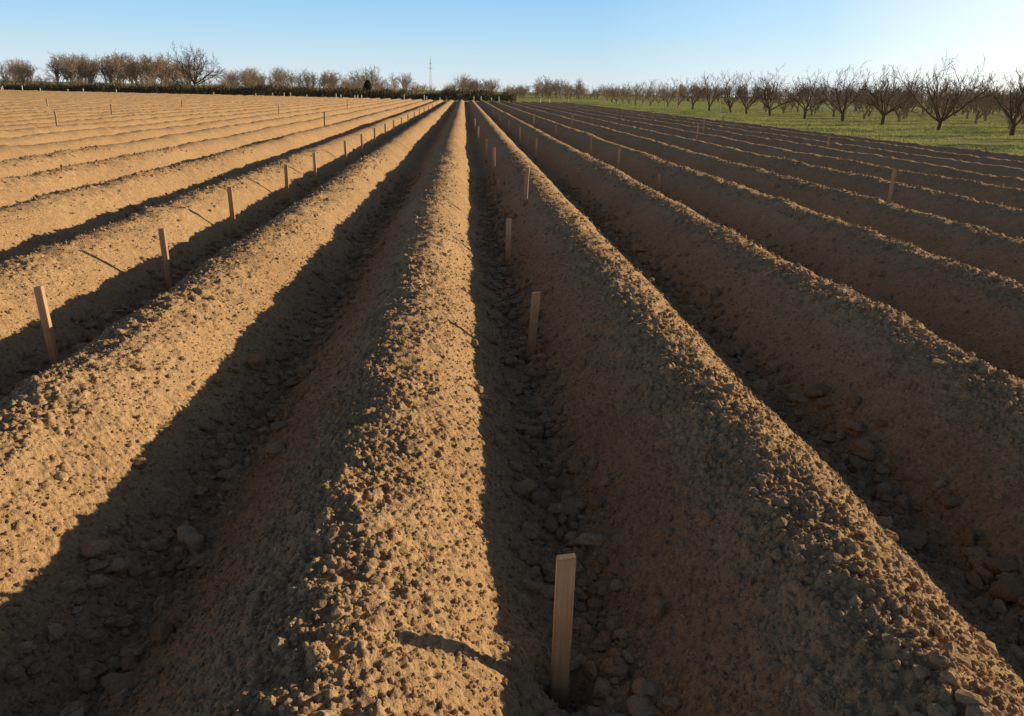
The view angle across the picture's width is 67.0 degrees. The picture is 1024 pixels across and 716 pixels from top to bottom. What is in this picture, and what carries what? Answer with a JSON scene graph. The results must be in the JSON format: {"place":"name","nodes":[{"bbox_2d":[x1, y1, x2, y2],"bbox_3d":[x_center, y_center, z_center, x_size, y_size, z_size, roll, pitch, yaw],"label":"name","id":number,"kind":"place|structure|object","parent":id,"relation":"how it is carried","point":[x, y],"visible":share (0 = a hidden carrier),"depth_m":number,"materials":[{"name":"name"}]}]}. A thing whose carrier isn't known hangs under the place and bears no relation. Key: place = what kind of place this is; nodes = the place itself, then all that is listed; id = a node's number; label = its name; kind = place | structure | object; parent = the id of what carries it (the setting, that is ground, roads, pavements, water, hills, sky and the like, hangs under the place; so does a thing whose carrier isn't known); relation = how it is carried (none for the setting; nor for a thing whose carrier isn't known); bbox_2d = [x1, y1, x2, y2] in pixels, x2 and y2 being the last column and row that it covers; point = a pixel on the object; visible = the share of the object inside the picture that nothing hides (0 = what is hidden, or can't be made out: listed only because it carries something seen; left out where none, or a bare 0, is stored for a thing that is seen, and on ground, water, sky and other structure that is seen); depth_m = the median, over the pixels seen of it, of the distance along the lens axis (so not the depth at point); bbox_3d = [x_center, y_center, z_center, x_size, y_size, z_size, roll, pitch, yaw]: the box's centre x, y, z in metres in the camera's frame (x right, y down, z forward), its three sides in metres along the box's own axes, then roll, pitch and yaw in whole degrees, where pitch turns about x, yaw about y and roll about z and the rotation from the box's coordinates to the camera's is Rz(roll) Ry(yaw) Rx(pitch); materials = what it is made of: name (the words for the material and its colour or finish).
{"place":"outdoors","nodes":[
{"label":"outdoors","id":0,"kind":"place"},
{"bbox_2d":[0,90,1023,715],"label":"ploughed field","id":1,"kind":"structure","parent":0,"point":[202,128],"depth_m":4.72,"materials":[{"name":"soil"}]},
{"bbox_2d":[33,286,59,365],"bbox_3d":[-3.326,-0.080,5.591,0.060,0.910,0.032,3,20,8],"label":"wooden stake","id":2,"kind":"object","parent":1,"relation":"on","point":[45,319],"visible":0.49,"depth_m":5.52,"materials":[{"name":"brown wood"}]},
{"bbox_2d":[54,111,57,125],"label":"wooden stake","id":3,"kind":"object","parent":1,"relation":"on","point":[55,118],"visible":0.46,"depth_m":28.70,"materials":[{"name":"brown wood"}]},
{"bbox_2d":[158,228,172,290],"bbox_3d":[-3.471,-0.842,7.806,0.060,0.940,0.032,4,21,6],"label":"wooden stake","id":4,"kind":"object","parent":1,"relation":"on","point":[165,257],"visible":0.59,"depth_m":7.73,"materials":[{"name":"brown wood"}]},
{"bbox_2d":[227,186,237,237],"bbox_3d":[-3.804,-1.855,10.562,0.060,0.960,0.033,0,21,-1],"label":"wooden stake","id":5,"kind":"object","parent":1,"relation":"on","point":[231,210],"visible":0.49,"depth_m":10.49,"materials":[{"name":"brown wood"}]},
{"bbox_2d":[284,165,289,200],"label":"wooden stake","id":6,"kind":"object","parent":1,"relation":"on","point":[286,180],"visible":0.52,"depth_m":13.72,"materials":[{"name":"brown wood"}]},
{"bbox_2d":[312,152,317,183],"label":"wooden stake","id":7,"kind":"object","parent":1,"relation":"on","point":[314,166],"visible":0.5,"depth_m":16.34,"materials":[{"name":"brown wood"}]},
{"bbox_2d":[344,141,347,165],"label":"wooden stake","id":8,"kind":"object","parent":1,"relation":"on","point":[345,152],"visible":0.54,"depth_m":20.61,"materials":[{"name":"brown wood"}]},
{"bbox_2d":[360,134,363,155],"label":"wooden stake","id":9,"kind":"object","parent":1,"relation":"on","point":[361,136],"visible":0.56,"depth_m":23.92,"materials":[{"name":"brown wood"}]},
{"bbox_2d":[374,128,375,146],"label":"wooden stake","id":10,"kind":"object","parent":1,"relation":"on","point":[374,137],"visible":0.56,"depth_m":27.32,"materials":[{"name":"brown wood"}]},
{"bbox_2d":[477,126,478,143],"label":"wooden stake","id":11,"kind":"object","parent":1,"relation":"on","point":[478,135],"visible":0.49,"depth_m":29.81,"materials":[{"name":"brown wood"}]},
{"bbox_2d":[485,139,487,163],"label":"wooden stake","id":12,"kind":"object","parent":1,"relation":"on","point":[486,146],"visible":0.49,"depth_m":21.77,"materials":[{"name":"brown wood"}]},
{"bbox_2d":[492,147,494,176],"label":"wooden stake","id":13,"kind":"object","parent":1,"relation":"on","point":[493,152],"visible":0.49,"depth_m":17.87,"materials":[{"name":"brown wood"}]},
{"bbox_2d":[497,180,499,197],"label":"wooden stake","id":14,"kind":"object","parent":1,"relation":"on","point":[498,188],"visible":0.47,"depth_m":14.55,"materials":[{"name":"brown wood"}]},
{"bbox_2d":[505,218,511,265],"bbox_3d":[-0.047,-1.230,9.169,0.060,0.840,0.033,0,17,-6],"label":"wooden stake","id":15,"kind":"object","parent":1,"relation":"on","point":[508,243],"visible":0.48,"depth_m":9.11,"materials":[{"name":"brown wood"}]},
{"bbox_2d":[2,201,1017,676],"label":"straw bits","id":16,"kind":"object","parent":1,"relation":"on","point":[618,407],"visible":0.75,"depth_m":4.13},
{"bbox_2d":[0,170,1023,715],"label":"furrow soil clods","id":17,"kind":"object","parent":1,"relation":"on","point":[614,668],"visible":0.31,"depth_m":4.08,"materials":[{"name":"brown soil"}]},
{"bbox_2d":[7,189,1023,715],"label":"flank soil clods","id":18,"kind":"object","parent":1,"relation":"on","point":[775,667],"visible":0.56,"depth_m":3.44,"materials":[{"name":"brown soil"}]},
{"bbox_2d":[519,127,520,145],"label":"wooden stake","id":19,"kind":"object","parent":1,"relation":"on","point":[520,136],"visible":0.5,"depth_m":29.89,"materials":[{"name":"brown wood"}]},
{"bbox_2d":[523,167,529,206],"bbox_3d":[0.207,-2.464,11.771,0.060,0.860,0.033,7,20,8],"label":"wooden stake","id":20,"kind":"object","parent":1,"relation":"on","point":[526,183],"visible":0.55,"depth_m":11.71,"materials":[{"name":"brown wood"}]},
{"bbox_2d":[526,291,539,363],"bbox_3d":[0.154,-0.090,6.068,0.061,0.890,0.033,2,20,-7],"label":"wooden stake","id":21,"kind":"object","parent":1,"relation":"on","point":[533,324],"visible":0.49,"depth_m":5.99,"materials":[{"name":"brown wood"}]},
{"bbox_2d":[535,138,537,160],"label":"wooden stake","id":22,"kind":"object","parent":1,"relation":"on","point":[536,145],"visible":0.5,"depth_m":23.30,"materials":[{"name":"brown wood"}]},
{"bbox_2d":[555,123,556,138],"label":"wooden stake","id":23,"kind":"object","parent":1,"relation":"on","point":[556,131],"visible":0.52,"depth_m":32.82,"materials":[{"name":"brown wood"}]},
{"bbox_2d":[550,553,575,710],"bbox_3d":[0.165,1.048,2.629,0.060,0.880,0.032,0,20,-4],"label":"wooden stake","id":24,"kind":"object","parent":1,"relation":"on","point":[563,616],"visible":1,"depth_m":2.56,"materials":[{"name":"brown wood"}]},
{"bbox_2d":[589,135,592,155],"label":"wooden stake","id":25,"kind":"object","parent":1,"relation":"on","point":[591,139],"visible":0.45,"depth_m":23.85,"materials":[{"name":"brown wood"}]},
{"bbox_2d":[617,145,620,169],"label":"wooden stake","id":26,"kind":"object","parent":1,"relation":"on","point":[618,158],"visible":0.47,"depth_m":19.59,"materials":[{"name":"brown wood"}]},
{"bbox_2d":[543,209,1023,715],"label":"crest soil clods","id":27,"kind":"object","parent":1,"relation":"on","point":[972,704],"visible":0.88,"depth_m":2.94,"materials":[{"name":"brown soil"}]},
{"bbox_2d":[887,170,896,201],"bbox_3d":[6.556,-2.681,13.481,0.060,1.160,0.032,7,18,10],"label":"wooden stake","id":28,"kind":"object","parent":1,"relation":"on","point":[892,182],"visible":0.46,"depth_m":13.38,"materials":[{"name":"brown wood"}]},
{"bbox_2d":[0,0,1023,98],"label":"sky","id":29,"kind":"structure","parent":0,"point":[604,43],"materials":[{"name":"blue"}]},
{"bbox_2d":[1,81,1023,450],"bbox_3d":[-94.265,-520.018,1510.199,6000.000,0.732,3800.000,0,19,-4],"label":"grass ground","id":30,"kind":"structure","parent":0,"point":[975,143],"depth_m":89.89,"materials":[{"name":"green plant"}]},
{"bbox_2d":[161,42,225,86],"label":"bare tree","id":31,"kind":"object","parent":30,"relation":"on","point":[196,81],"visible":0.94,"depth_m":182.60,"materials":[{"name":"brown plant"}]},
{"bbox_2d":[0,81,516,101],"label":"field hedge","id":32,"kind":"object","parent":30,"relation":"on","point":[265,89],"visible":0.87,"depth_m":150.39,"materials":[{"name":"brown plant"}]},
{"bbox_2d":[363,80,371,90],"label":"evergreen shrub","id":33,"kind":"object","parent":30,"relation":"on","point":[367,84],"visible":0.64,"depth_m":172.62,"materials":[{"name":"green plant"}]},
{"bbox_2d":[0,85,877,114],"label":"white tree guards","id":34,"kind":"object","parent":30,"relation":"on","point":[491,99],"visible":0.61,"depth_m":136.48,"materials":[{"name":"plastic"}]},
{"bbox_2d":[0,48,902,103],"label":"distant tree line","id":35,"kind":"object","parent":30,"relation":"on","point":[67,68],"visible":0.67,"depth_m":236.33,"materials":[{"name":"brown plant"}]},
{"bbox_2d":[0,69,959,105],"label":"distant shrub line","id":36,"kind":"object","parent":30,"relation":"on","point":[519,91],"visible":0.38,"depth_m":250.07,"materials":[{"name":"brown plant"}]},
{"bbox_2d":[677,77,709,109],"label":"bare fruit tree","id":37,"kind":"object","parent":30,"relation":"on","point":[690,92],"visible":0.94,"depth_m":106.95,"materials":[{"name":"brown plant"}]},
{"bbox_2d":[698,72,731,110],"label":"bare fruit tree","id":38,"kind":"object","parent":30,"relation":"on","point":[709,93],"visible":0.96,"depth_m":99.80,"materials":[{"name":"brown plant"}]},
{"bbox_2d":[717,69,747,112],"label":"bare fruit tree","id":39,"kind":"object","parent":30,"relation":"on","point":[728,96],"visible":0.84,"depth_m":92.58,"materials":[{"name":"brown plant"}]},
{"bbox_2d":[732,70,774,113],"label":"bare fruit tree","id":40,"kind":"object","parent":30,"relation":"on","point":[746,97],"visible":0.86,"depth_m":85.61,"materials":[{"name":"brown plant"}]},
{"bbox_2d":[748,62,808,115],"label":"bare fruit tree","id":41,"kind":"object","parent":30,"relation":"on","point":[766,97],"visible":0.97,"depth_m":78.87,"materials":[{"name":"brown plant"}]},
{"bbox_2d":[775,65,840,118],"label":"bare fruit tree","id":42,"kind":"object","parent":30,"relation":"on","point":[806,109],"visible":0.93,"depth_m":72.05,"materials":[{"name":"brown plant"}]},
{"bbox_2d":[593,105,1023,155],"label":"grass tufts","id":43,"kind":"object","parent":30,"relation":"on","point":[797,125],"visible":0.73,"depth_m":58.90,"materials":[{"name":"green plant"}]},
{"bbox_2d":[601,70,1023,129],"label":"orchard tree rows","id":44,"kind":"object","parent":30,"relation":"on","point":[976,105],"visible":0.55,"depth_m":91.58,"materials":[{"name":"brown plant"}]},
{"bbox_2d":[812,60,874,121],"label":"bare fruit tree","id":45,"kind":"object","parent":30,"relation":"on","point":[838,101],"visible":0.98,"depth_m":65.26,"materials":[{"name":"brown plant"}]},
{"bbox_2d":[848,64,930,125],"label":"bare fruit tree","id":46,"kind":"object","parent":30,"relation":"on","point":[883,110],"visible":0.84,"depth_m":57.48,"materials":[{"name":"brown plant"}]},
{"bbox_2d":[890,53,1007,129],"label":"bare fruit tree","id":47,"kind":"object","parent":30,"relation":"on","point":[939,119],"visible":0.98,"depth_m":50.33,"materials":[{"name":"brown plant"}]},
{"bbox_2d":[976,69,1023,135],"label":"bare fruit tree","id":48,"kind":"object","parent":30,"relation":"on","point":[1012,121],"visible":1,"depth_m":44.69,"materials":[{"name":"brown plant"}]}
]}

